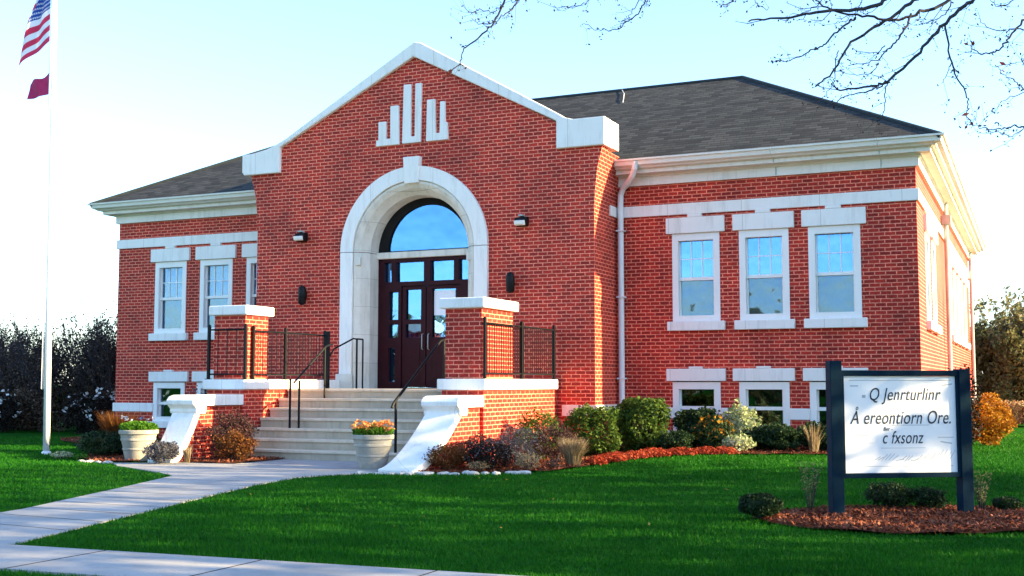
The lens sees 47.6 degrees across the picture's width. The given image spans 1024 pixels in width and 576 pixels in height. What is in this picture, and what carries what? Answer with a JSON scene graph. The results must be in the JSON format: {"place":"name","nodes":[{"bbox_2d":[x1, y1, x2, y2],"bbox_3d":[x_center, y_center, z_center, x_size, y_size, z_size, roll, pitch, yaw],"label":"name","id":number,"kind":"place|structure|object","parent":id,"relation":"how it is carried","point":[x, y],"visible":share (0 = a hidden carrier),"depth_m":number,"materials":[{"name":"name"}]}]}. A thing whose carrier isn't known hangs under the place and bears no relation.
{"place":"outdoors","nodes":[
{"label":"outdoors","id":0,"kind":"place"},
{"bbox_2d":[182,444,192,462],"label":"ornamental grass","id":1,"kind":"object","parent":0,"point":[187,453],"depth_m":20.29,"materials":[{"name":"beige plant"}]},
{"bbox_2d":[0,459,387,544],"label":"path","id":2,"kind":"structure","parent":0,"point":[221,476],"depth_m":15.01,"materials":[{"name":"concrete"}]},
{"bbox_2d":[142,440,180,463],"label":"shrub","id":3,"kind":"object","parent":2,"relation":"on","point":[164,450],"visible":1,"depth_m":20.14,"materials":[{"name":"grey plant"}]},
{"bbox_2d":[351,434,393,469],"bbox_3d":[-2.293,2.691,19.104,0.704,0.560,0.704,0,-5,4],"label":"flower pot","id":4,"kind":"object","parent":2,"relation":"on","point":[372,452],"visible":0.93,"depth_m":18.86,"materials":[{"name":"ceramic"}]},
{"bbox_2d":[351,419,394,434],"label":"potted flowers","id":5,"kind":"object","parent":4,"relation":"in","point":[373,428],"visible":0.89,"depth_m":18.94,"materials":[{"name":"orange plant"}]},
{"bbox_2d":[0,544,519,575],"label":"sidewalk","id":6,"kind":"structure","parent":0,"point":[113,563],"depth_m":8.79,"materials":[{"name":"concrete"}]},
{"bbox_2d":[0,478,437,575],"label":"pavement joints","id":7,"kind":"object","parent":6,"relation":"on","point":[129,513],"visible":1,"depth_m":11.14,"materials":[{"name":"concrete"}]},
{"bbox_2d":[243,389,441,462],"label":"front steps","id":8,"kind":"structure","parent":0,"point":[324,431],"depth_m":22.17,"materials":[{"name":"concrete"}]},
{"bbox_2d":[206,324,329,388],"bbox_3d":[-4.965,1.437,23.848,1.030,1.270,2.860,-2,-5,24],"label":"iron railing","id":9,"kind":"object","parent":8,"relation":"on","point":[325,338],"visible":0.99,"depth_m":23.36,"materials":[{"name":"black metal"}]},
{"bbox_2d":[288,343,332,427],"bbox_3d":[-3.898,1.937,23.037,0.226,1.740,1.672,-2,-5,20],"label":"handrail","id":10,"kind":"object","parent":8,"relation":"on","point":[306,368],"visible":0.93,"depth_m":22.29,"materials":[{"name":"black metal"}]},
{"bbox_2d":[329,338,363,388],"bbox_3d":[-3.566,1.616,24.962,0.734,1.097,0.108,1,-5,-13],"label":"handrail","id":11,"kind":"object","parent":8,"relation":"on","point":[356,339],"visible":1,"depth_m":25.01,"materials":[{"name":"black metal"}]},
{"bbox_2d":[391,338,444,452],"bbox_3d":[-1.640,1.965,21.597,0.052,2.146,2.401,-2,-5,24],"label":"handrail","id":12,"kind":"object","parent":8,"relation":"on","point":[394,403],"visible":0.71,"depth_m":21.07,"materials":[{"name":"black metal"}]},
{"bbox_2d":[0,385,1023,575],"bbox_3d":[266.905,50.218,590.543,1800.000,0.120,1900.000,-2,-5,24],"label":"lawn","id":13,"kind":"structure","parent":0,"point":[66,432],"depth_m":12.68,"materials":[{"name":"green plant"}]},
{"bbox_2d":[0,310,19,354],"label":"hedgerow tree","id":14,"kind":"object","parent":13,"relation":"on","point":[7,329],"depth_m":41.59,"materials":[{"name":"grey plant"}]},
{"bbox_2d":[0,389,21,432],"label":"flowering bush","id":15,"kind":"object","parent":13,"relation":"on","point":[7,409],"visible":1,"depth_m":33.42,"materials":[{"name":"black plant"}]},
{"bbox_2d":[0,304,40,427],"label":"hedgerow tree","id":16,"kind":"object","parent":13,"relation":"on","point":[3,343],"visible":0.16,"depth_m":36.16,"materials":[{"name":"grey plant"}]},
{"bbox_2d":[0,315,61,386],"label":"hedgerow tree","id":17,"kind":"object","parent":13,"relation":"on","point":[35,337],"visible":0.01,"depth_m":40.04,"materials":[{"name":"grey plant"}]},
{"bbox_2d":[0,314,72,430],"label":"hedgerow tree","id":18,"kind":"object","parent":13,"relation":"on","point":[12,355],"visible":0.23,"depth_m":35.11,"materials":[{"name":"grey plant"}]},
{"bbox_2d":[8,312,80,431],"bbox_3d":[-13.921,2.256,34.517,2.166,4.085,2.375,-2,-5,24],"label":"hedgerow tree","id":19,"kind":"object","parent":13,"relation":"on","point":[36,395],"visible":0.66,"depth_m":34.26,"materials":[{"name":"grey plant"}]},
{"bbox_2d":[41,0,56,454],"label":"flagpole","id":20,"kind":"object","parent":13,"relation":"on","point":[48,274],"visible":0.85,"depth_m":23.48,"materials":[{"name":"white metal"}]},
{"bbox_2d":[16,0,50,73],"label":"flag","id":21,"kind":"object","parent":20,"relation":"attached to","point":[36,36],"visible":1,"depth_m":24.06,"materials":[{"name":"fabric"}]},
{"bbox_2d":[27,73,48,98],"bbox_3d":[-9.761,-4.165,23.937,0.570,0.510,0.080,-2,-5,24],"label":"flag","id":22,"kind":"object","parent":20,"relation":"attached to","point":[39,87],"visible":1,"depth_m":23.90,"materials":[{"name":"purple fabric"}]},
{"bbox_2d":[49,451,74,458],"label":"shrub","id":23,"kind":"object","parent":13,"relation":"on","point":[61,455],"visible":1,"depth_m":21.70,"materials":[{"name":"green plant"}]},
{"bbox_2d":[36,304,116,425],"bbox_3d":[-14.564,2.603,39.395,3.065,4.256,2.783,-2,-5,24],"label":"hedgerow tree","id":24,"kind":"object","parent":13,"relation":"on","point":[72,357],"visible":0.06,"depth_m":39.11,"materials":[{"name":"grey plant"}]},
{"bbox_2d":[62,389,105,433],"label":"flowering bush","id":25,"kind":"object","parent":13,"relation":"on","point":[76,420],"visible":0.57,"depth_m":32.48,"materials":[{"name":"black plant"}]},
{"bbox_2d":[56,297,116,429],"bbox_3d":[-12.389,2.339,34.927,2.205,4.031,2.394,-5,-7,44],"label":"hedgerow tree","id":26,"kind":"object","parent":13,"relation":"on","point":[84,378],"visible":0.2,"depth_m":34.44,"materials":[{"name":"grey plant"}]},
{"bbox_2d":[66,314,116,429],"bbox_3d":[-11.631,2.401,34.083,2.249,3.760,2.583,-2,-5,24],"label":"hedgerow tree","id":27,"kind":"object","parent":13,"relation":"on","point":[106,369],"visible":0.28,"depth_m":33.65,"materials":[{"name":"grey plant"}]},
{"bbox_2d":[62,438,131,461],"bbox_3d":[-8.747,3.499,25.672,7.800,0.020,8.000,-2,-5,24],"label":"mulch bed","id":28,"kind":"object","parent":13,"relation":"on","point":[98,458],"visible":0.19,"depth_m":21.33,"materials":[{"name":"brown wood"}]},
{"bbox_2d":[73,453,88,459],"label":"shrub","id":29,"kind":"object","parent":28,"relation":"on","point":[80,456],"visible":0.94,"depth_m":21.26,"materials":[{"name":"green plant"}]},
{"bbox_2d":[72,430,123,455],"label":"shrub","id":30,"kind":"object","parent":28,"relation":"on","point":[90,444],"visible":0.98,"depth_m":21.86,"materials":[{"name":"green plant"}]},
{"bbox_2d":[97,409,143,454],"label":"ornamental grass","id":31,"kind":"object","parent":28,"relation":"on","point":[112,424],"depth_m":22.59,"materials":[{"name":"brown plant"}]},
{"bbox_2d":[118,429,158,460],"bbox_3d":[-6.797,2.856,21.103,0.704,0.560,0.704,4,-6,-40],"label":"flower pot","id":32,"kind":"object","parent":28,"relation":"on","point":[134,442],"visible":0.8,"depth_m":20.85,"materials":[{"name":"ceramic"}]},
{"bbox_2d":[119,415,158,429],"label":"potted flowers","id":33,"kind":"object","parent":32,"relation":"in","point":[139,425],"visible":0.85,"depth_m":20.95,"materials":[{"name":"green plant"}]},
{"bbox_2d":[82,387,114,432],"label":"flowering bush","id":34,"kind":"object","parent":13,"relation":"on","point":[102,402],"visible":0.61,"depth_m":31.95,"materials":[{"name":"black plant"}]},
{"bbox_2d":[81,321,116,349],"bbox_3d":[-12.655,2.514,38.481,3.168,4.266,3.068,3,-5,-30],"label":"hedgerow tree","id":35,"kind":"object","parent":13,"relation":"on","point":[105,331],"visible":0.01,"depth_m":37.89,"materials":[{"name":"grey plant"}]},
{"bbox_2d":[180,457,280,462],"bbox_3d":[-5.067,3.112,21.015,1.250,0.020,1.500,-2,-5,24],"label":"mulch bed","id":36,"kind":"object","parent":13,"relation":"on","point":[231,461],"visible":0.49,"depth_m":20.70,"materials":[{"name":"brown wood"}]},
{"bbox_2d":[202,407,259,459],"bbox_3d":[-5.125,2.675,21.232,1.045,1.004,0.936,4,-6,-38],"label":"shrub","id":37,"kind":"object","parent":36,"relation":"on","point":[224,429],"visible":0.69,"depth_m":21.08,"materials":[{"name":"brown plant"}]},
{"bbox_2d":[211,429,259,459],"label":"shrub","id":38,"kind":"object","parent":36,"relation":"on","point":[227,445],"visible":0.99,"depth_m":20.68,"materials":[{"name":"brown plant"}]},
{"bbox_2d":[148,305,338,462],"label":"cheek wall","id":39,"kind":"structure","parent":13,"relation":"on","point":[193,417],"depth_m":22.59,"materials":[{"name":"red brick"}]},
{"bbox_2d":[420,471,433,474],"bbox_3d":[-1.302,2.876,17.930,0.254,0.084,0.137,3,-6,-34],"label":"edging rock","id":40,"kind":"object","parent":13,"relation":"on","point":[425,473],"visible":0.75,"depth_m":17.87,"materials":[{"name":"white stone"}]},
{"bbox_2d":[61,436,826,472],"bbox_3d":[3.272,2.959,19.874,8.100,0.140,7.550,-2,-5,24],"label":"mulch bed","id":41,"kind":"object","parent":13,"relation":"on","point":[544,469],"visible":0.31,"depth_m":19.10,"materials":[{"name":"brown wood"}]},
{"bbox_2d":[422,443,471,469],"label":"shrub","id":42,"kind":"object","parent":41,"relation":"on","point":[452,461],"visible":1,"depth_m":18.42,"materials":[{"name":"brown plant"}]},
{"bbox_2d":[451,432,500,465],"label":"shrub","id":43,"kind":"object","parent":41,"relation":"on","point":[470,439],"visible":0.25,"depth_m":19.15,"materials":[{"name":"purple plant"}]},
{"bbox_2d":[465,461,493,471],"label":"shrub","id":44,"kind":"object","parent":41,"relation":"on","point":[480,467],"visible":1,"depth_m":18.24,"materials":[{"name":"beige plant"}]},
{"bbox_2d":[456,439,516,469],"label":"shrub","id":45,"kind":"object","parent":41,"relation":"on","point":[504,457],"visible":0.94,"depth_m":18.45,"materials":[{"name":"purple plant"}]},
{"bbox_2d":[489,420,545,466],"bbox_3d":[0.094,2.623,19.286,0.953,0.858,0.956,0,-5,-1],"label":"shrub","id":46,"kind":"object","parent":41,"relation":"on","point":[517,450],"visible":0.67,"depth_m":19.21,"materials":[{"name":"grey plant"}]},
{"bbox_2d":[514,452,541,468],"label":"shrub","id":47,"kind":"object","parent":41,"relation":"on","point":[528,461],"visible":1,"depth_m":18.42,"materials":[{"name":"beige plant"}]},
{"bbox_2d":[511,406,562,459],"bbox_3d":[0.503,2.649,20.969,1.035,1.021,1.060,1,-5,-11],"label":"shrub","id":48,"kind":"object","parent":41,"relation":"on","point":[532,423],"visible":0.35,"depth_m":20.86,"materials":[{"name":"green plant"}]},
{"bbox_2d":[542,458,563,467],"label":"shrub","id":49,"kind":"object","parent":41,"relation":"on","point":[553,464],"visible":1,"depth_m":18.53,"materials":[{"name":"purple plant"}]},
{"bbox_2d":[524,420,583,462],"bbox_3d":[0.730,2.648,19.907,1.061,0.764,0.958,0,-5,4],"label":"shrub","id":50,"kind":"object","parent":41,"relation":"on","point":[550,430],"visible":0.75,"depth_m":19.82,"materials":[{"name":"brown plant"}]},
{"bbox_2d":[556,437,590,465],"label":"ornamental grass","id":51,"kind":"object","parent":41,"relation":"on","point":[573,452],"depth_m":18.96,"materials":[{"name":"beige plant"}]},
{"bbox_2d":[560,402,621,456],"bbox_3d":[1.476,2.647,21.531,1.206,1.066,1.117,-1,-5,12],"label":"shrub","id":52,"kind":"object","parent":41,"relation":"on","point":[578,417],"visible":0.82,"depth_m":21.21,"materials":[{"name":"green plant"}]},
{"bbox_2d":[615,396,670,452],"bbox_3d":[2.478,2.605,22.051,1.100,1.117,1.224,0,-5,0],"label":"shrub","id":53,"kind":"object","parent":41,"relation":"on","point":[658,410],"visible":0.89,"depth_m":21.77,"materials":[{"name":"green plant"}]},
{"bbox_2d":[585,445,737,464],"bbox_3d":[2.433,2.926,20.520,3.484,0.242,1.226,3,-6,-34],"label":"groundcover","id":54,"kind":"object","parent":41,"relation":"on","point":[605,458],"visible":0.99,"depth_m":20.36,"materials":[{"name":"brown wood"}]},
{"bbox_2d":[657,429,695,448],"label":"shrub","id":55,"kind":"object","parent":41,"relation":"on","point":[679,438],"visible":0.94,"depth_m":21.46,"materials":[{"name":"green plant"}]},
{"bbox_2d":[672,405,720,446],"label":"shrub","id":56,"kind":"object","parent":41,"relation":"on","point":[682,420],"visible":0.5,"depth_m":22.42,"materials":[{"name":"green plant"}]},
{"bbox_2d":[690,414,734,447],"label":"shrub","id":57,"kind":"object","parent":41,"relation":"on","point":[705,438],"visible":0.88,"depth_m":21.79,"materials":[{"name":"green plant"}]},
{"bbox_2d":[718,432,756,451],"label":"shrub","id":58,"kind":"object","parent":41,"relation":"on","point":[738,442],"visible":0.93,"depth_m":21.24,"materials":[{"name":"green plant"}]},
{"bbox_2d":[720,398,762,437],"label":"shrub","id":59,"kind":"object","parent":41,"relation":"on","point":[740,419],"visible":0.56,"depth_m":22.23,"materials":[{"name":"green plant"}]},
{"bbox_2d":[743,421,801,450],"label":"shrub","id":60,"kind":"object","parent":41,"relation":"on","point":[778,435],"visible":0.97,"depth_m":21.50,"materials":[{"name":"green plant"}]},
{"bbox_2d":[796,420,826,450],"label":"shrub","id":61,"kind":"object","parent":41,"relation":"on","point":[822,446],"visible":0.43,"depth_m":21.52,"materials":[{"name":"beige plant"}]},
{"bbox_2d":[804,423,824,452],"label":"ornamental grass","id":62,"kind":"object","parent":41,"relation":"on","point":[814,443],"depth_m":21.16,"materials":[{"name":"beige plant"}]},
{"bbox_2d":[378,297,557,473],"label":"cheek wall","id":63,"kind":"structure","parent":13,"relation":"on","point":[466,404],"depth_m":20.54,"materials":[{"name":"red brick"}]},
{"bbox_2d":[481,317,555,378],"bbox_3d":[0.182,1.169,21.886,0.100,1.100,3.320,-2,-5,24],"label":"iron railing","id":64,"kind":"object","parent":63,"relation":"on","point":[521,373],"visible":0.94,"depth_m":21.77,"materials":[{"name":"black metal"}]},
{"bbox_2d":[514,470,531,474],"bbox_3d":[0.159,2.876,18.006,0.287,0.085,0.168,1,-5,-8],"label":"edging rock","id":65,"kind":"object","parent":13,"relation":"on","point":[520,472],"visible":0.73,"depth_m":17.95,"materials":[{"name":"white stone"}]},
{"bbox_2d":[87,42,985,451],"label":"brick building","id":66,"kind":"structure","parent":13,"relation":"on","point":[767,250],"depth_m":24.38,"materials":[{"name":"brick"}]},
{"bbox_2d":[153,382,184,421],"bbox_3d":[-8.611,2.873,29.253,1.000,0.980,0.155,-2,-5,24],"label":"window","id":67,"kind":"structure","parent":66,"relation":"in","point":[157,386],"depth_m":29.33,"materials":[{"name":"white paint"}]},
{"bbox_2d":[154,261,186,332],"bbox_3d":[-8.617,0.246,29.531,1.000,1.820,0.260,-2,-5,24],"label":"window","id":68,"kind":"structure","parent":66,"relation":"in","point":[174,300],"depth_m":29.59,"materials":[{"name":"white glass"}]},
{"bbox_2d":[196,382,225,394],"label":"window","id":69,"kind":"structure","parent":66,"relation":"in","point":[200,384],"depth_m":28.83,"materials":[{"name":"white paint"}]},
{"bbox_2d":[199,258,232,331],"bbox_3d":[-7.313,0.198,28.945,1.000,1.820,0.259,-2,-5,24],"label":"window","id":70,"kind":"structure","parent":66,"relation":"in","point":[221,280],"depth_m":29.02,"materials":[{"name":"white glass"}]},
{"bbox_2d":[246,257,256,305],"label":"window","id":71,"kind":"structure","parent":66,"relation":"in","point":[251,261],"depth_m":28.47,"materials":[{"name":"white paint"}]},
{"bbox_2d":[293,230,307,241],"bbox_3d":[-4.764,-1.171,26.112,0.260,0.238,0.232,-2,-5,24],"label":"wall floodlight","id":72,"kind":"object","parent":66,"relation":"attached to","point":[301,236],"depth_m":26.07,"materials":[{"name":"black metal"}]},
{"bbox_2d":[298,285,306,304],"bbox_3d":[-4.689,0.163,25.974,0.180,0.440,0.219,-2,-5,24],"label":"wall lantern","id":73,"kind":"object","parent":66,"relation":"attached to","point":[302,294],"depth_m":25.89,"materials":[{"name":"black metal"}]},
{"bbox_2d":[402,286,426,386],"bbox_3d":[-2.167,1.068,25.519,0.590,2.220,0.122,-2,-5,24],"label":"door","id":74,"kind":"structure","parent":66,"relation":"in","point":[413,349],"depth_m":25.50,"materials":[{"name":"red paint"}]},
{"bbox_2d":[426,285,459,386],"bbox_3d":[-1.502,1.044,25.220,0.830,2.220,0.122,-2,-5,24],"label":"door","id":75,"kind":"structure","parent":66,"relation":"in","point":[434,365],"depth_m":25.30,"materials":[{"name":"red paint"}]},
{"bbox_2d":[506,272,514,292],"bbox_3d":[-0.029,-0.110,23.891,0.180,0.440,0.219,-2,-5,24],"label":"wall lantern","id":76,"kind":"object","parent":66,"relation":"attached to","point":[510,281],"depth_m":23.80,"materials":[{"name":"black metal"}]},
{"bbox_2d":[514,214,528,226],"bbox_3d":[0.187,-1.395,23.893,0.260,0.238,0.232,-2,-5,24],"label":"wall floodlight","id":77,"kind":"object","parent":66,"relation":"attached to","point":[522,220],"depth_m":23.84,"materials":[{"name":"black metal"}]},
{"bbox_2d":[672,232,720,321],"bbox_3d":[3.829,-0.216,23.945,1.000,1.820,0.260,-2,-5,24],"label":"window","id":78,"kind":"structure","parent":66,"relation":"in","point":[695,256],"depth_m":23.99,"materials":[{"name":"glass"}]},
{"bbox_2d":[673,382,720,429],"bbox_3d":[3.790,2.412,23.688,1.000,0.980,0.155,-2,-5,24],"label":"window","id":79,"kind":"structure","parent":66,"relation":"in","point":[677,386],"depth_m":23.69,"materials":[{"name":"white paint"}]},
{"bbox_2d":[739,228,789,319],"bbox_3d":[5.106,-0.263,23.373,1.000,1.820,0.261,-2,-5,24],"label":"window","id":80,"kind":"structure","parent":66,"relation":"in","point":[764,281],"depth_m":23.41,"materials":[{"name":"blue glass"}]},
{"bbox_2d":[739,382,789,425],"bbox_3d":[5.048,2.365,23.123,1.000,0.980,0.155,-2,-5,24],"label":"window","id":81,"kind":"structure","parent":66,"relation":"in","point":[744,387],"depth_m":23.05,"materials":[{"name":"white paint"}]},
{"bbox_2d":[809,382,825,423],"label":"window","id":82,"kind":"structure","parent":66,"relation":"in","point":[815,410],"depth_m":22.66,"materials":[{"name":"white paint"}]},
{"bbox_2d":[808,224,861,318],"bbox_3d":[6.364,-0.310,22.807,1.000,1.820,0.259,-2,-5,24],"label":"window","id":83,"kind":"structure","parent":66,"relation":"in","point":[834,252],"depth_m":22.84,"materials":[{"name":"blue glass"}]},
{"bbox_2d":[924,231,931,319],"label":"window","id":84,"kind":"structure","parent":66,"relation":"in","point":[927,250],"depth_m":24.29,"materials":[{"name":"white paint"}]},
{"bbox_2d":[931,240,937,323],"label":"window","id":85,"kind":"structure","parent":66,"relation":"in","point":[933,258],"depth_m":25.74,"materials":[{"name":"white paint"}]},
{"bbox_2d":[950,266,953,333],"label":"window","id":86,"kind":"structure","parent":66,"relation":"in","point":[950,266],"depth_m":30.77,"materials":[{"name":"white paint"}]},
{"bbox_2d":[953,270,957,336],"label":"window","id":87,"kind":"structure","parent":66,"relation":"in","point":[954,274],"depth_m":32.28,"materials":[{"name":"white paint"}]},
{"bbox_2d":[957,276,960,337],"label":"window","id":88,"kind":"structure","parent":66,"relation":"in","point":[958,289],"depth_m":33.81,"materials":[{"name":"white paint"}]},
{"bbox_2d":[960,280,963,339],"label":"window","id":89,"kind":"structure","parent":66,"relation":"in","point":[961,284],"depth_m":35.37,"materials":[{"name":"white glass"}]},
{"bbox_2d":[964,286,967,341],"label":"window","id":90,"kind":"structure","parent":66,"relation":"in","point":[965,306],"depth_m":37.08,"materials":[{"name":"white paint"}]},
{"bbox_2d":[438,0,1023,151],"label":"bare tree","id":91,"kind":"object","parent":13,"relation":"on","point":[899,11],"visible":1,"depth_m":8.75,"materials":[{"name":"brown plant"}]},
{"bbox_2d":[753,508,1022,532],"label":"mulch bed","id":92,"kind":"object","parent":13,"relation":"on","point":[810,526],"visible":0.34,"depth_m":11.07,"materials":[{"name":"brown wood"}]},
{"bbox_2d":[737,492,783,518],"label":"shrub","id":93,"kind":"object","parent":92,"relation":"on","point":[749,503],"visible":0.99,"depth_m":11.78,"materials":[{"name":"green plant"}]},
{"bbox_2d":[797,461,823,507],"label":"young shrub","id":94,"kind":"object","parent":92,"relation":"on","point":[811,496],"visible":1,"depth_m":12.59,"materials":[{"name":"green plant"}]},
{"bbox_2d":[860,481,917,508],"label":"shrub","id":95,"kind":"object","parent":92,"relation":"on","point":[875,493],"visible":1,"depth_m":12.73,"materials":[{"name":"green plant"}]},
{"bbox_2d":[825,361,974,515],"bbox_3d":[4.115,1.648,12.305,1.575,1.745,0.130,1,-5,-8],"label":"notice board","id":96,"kind":"object","parent":92,"relation":"on","point":[899,423],"visible":0.99,"depth_m":12.29,"materials":[{"name":"blue paint"}]},
{"bbox_2d":[906,485,948,509],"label":"shrub","id":97,"kind":"object","parent":92,"relation":"on","point":[923,496],"visible":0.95,"depth_m":12.63,"materials":[{"name":"green plant"}]},
{"bbox_2d":[973,470,991,508],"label":"young shrub","id":98,"kind":"object","parent":92,"relation":"on","point":[980,500],"visible":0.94,"depth_m":12.63,"materials":[{"name":"green plant"}]},
{"bbox_2d":[991,495,1023,509],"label":"shrub","id":99,"kind":"object","parent":92,"relation":"on","point":[1005,502],"visible":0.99,"depth_m":12.48,"materials":[{"name":"green plant"}]},
{"bbox_2d":[947,364,984,444],"bbox_3d":[8.543,2.252,22.267,0.894,1.694,0.899,0,-5,-4],"label":"shrub","id":100,"kind":"object","parent":13,"relation":"on","point":[974,416],"visible":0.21,"depth_m":22.06,"materials":[{"name":"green plant"}]},
{"bbox_2d":[971,392,1017,445],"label":"autumn bush","id":101,"kind":"object","parent":13,"relation":"on","point":[994,429],"visible":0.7,"depth_m":23.86,"materials":[{"name":"orange plant"}]},
{"bbox_2d":[969,293,1021,412],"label":"hedgerow tree","id":102,"kind":"object","parent":13,"relation":"on","point":[984,352],"visible":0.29,"depth_m":41.87,"materials":[{"name":"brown plant"}]},
{"bbox_2d":[982,400,1023,425],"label":"hedge plant","id":103,"kind":"object","parent":13,"relation":"on","point":[1018,406],"visible":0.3,"depth_m":34.83,"materials":[{"name":"beige plant"}]},
{"bbox_2d":[986,293,1023,414],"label":"hedgerow tree","id":104,"kind":"object","parent":13,"relation":"on","point":[1009,354],"visible":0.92,"depth_m":40.30,"materials":[{"name":"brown plant"}]},
{"bbox_2d":[990,285,1023,328],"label":"hedgerow tree","id":105,"kind":"object","parent":13,"relation":"on","point":[1018,298],"visible":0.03,"depth_m":45.76,"materials":[{"name":"grey plant"}]},
{"bbox_2d":[0,0,1023,377],"label":"sky","id":106,"kind":"structure","parent":0,"point":[148,92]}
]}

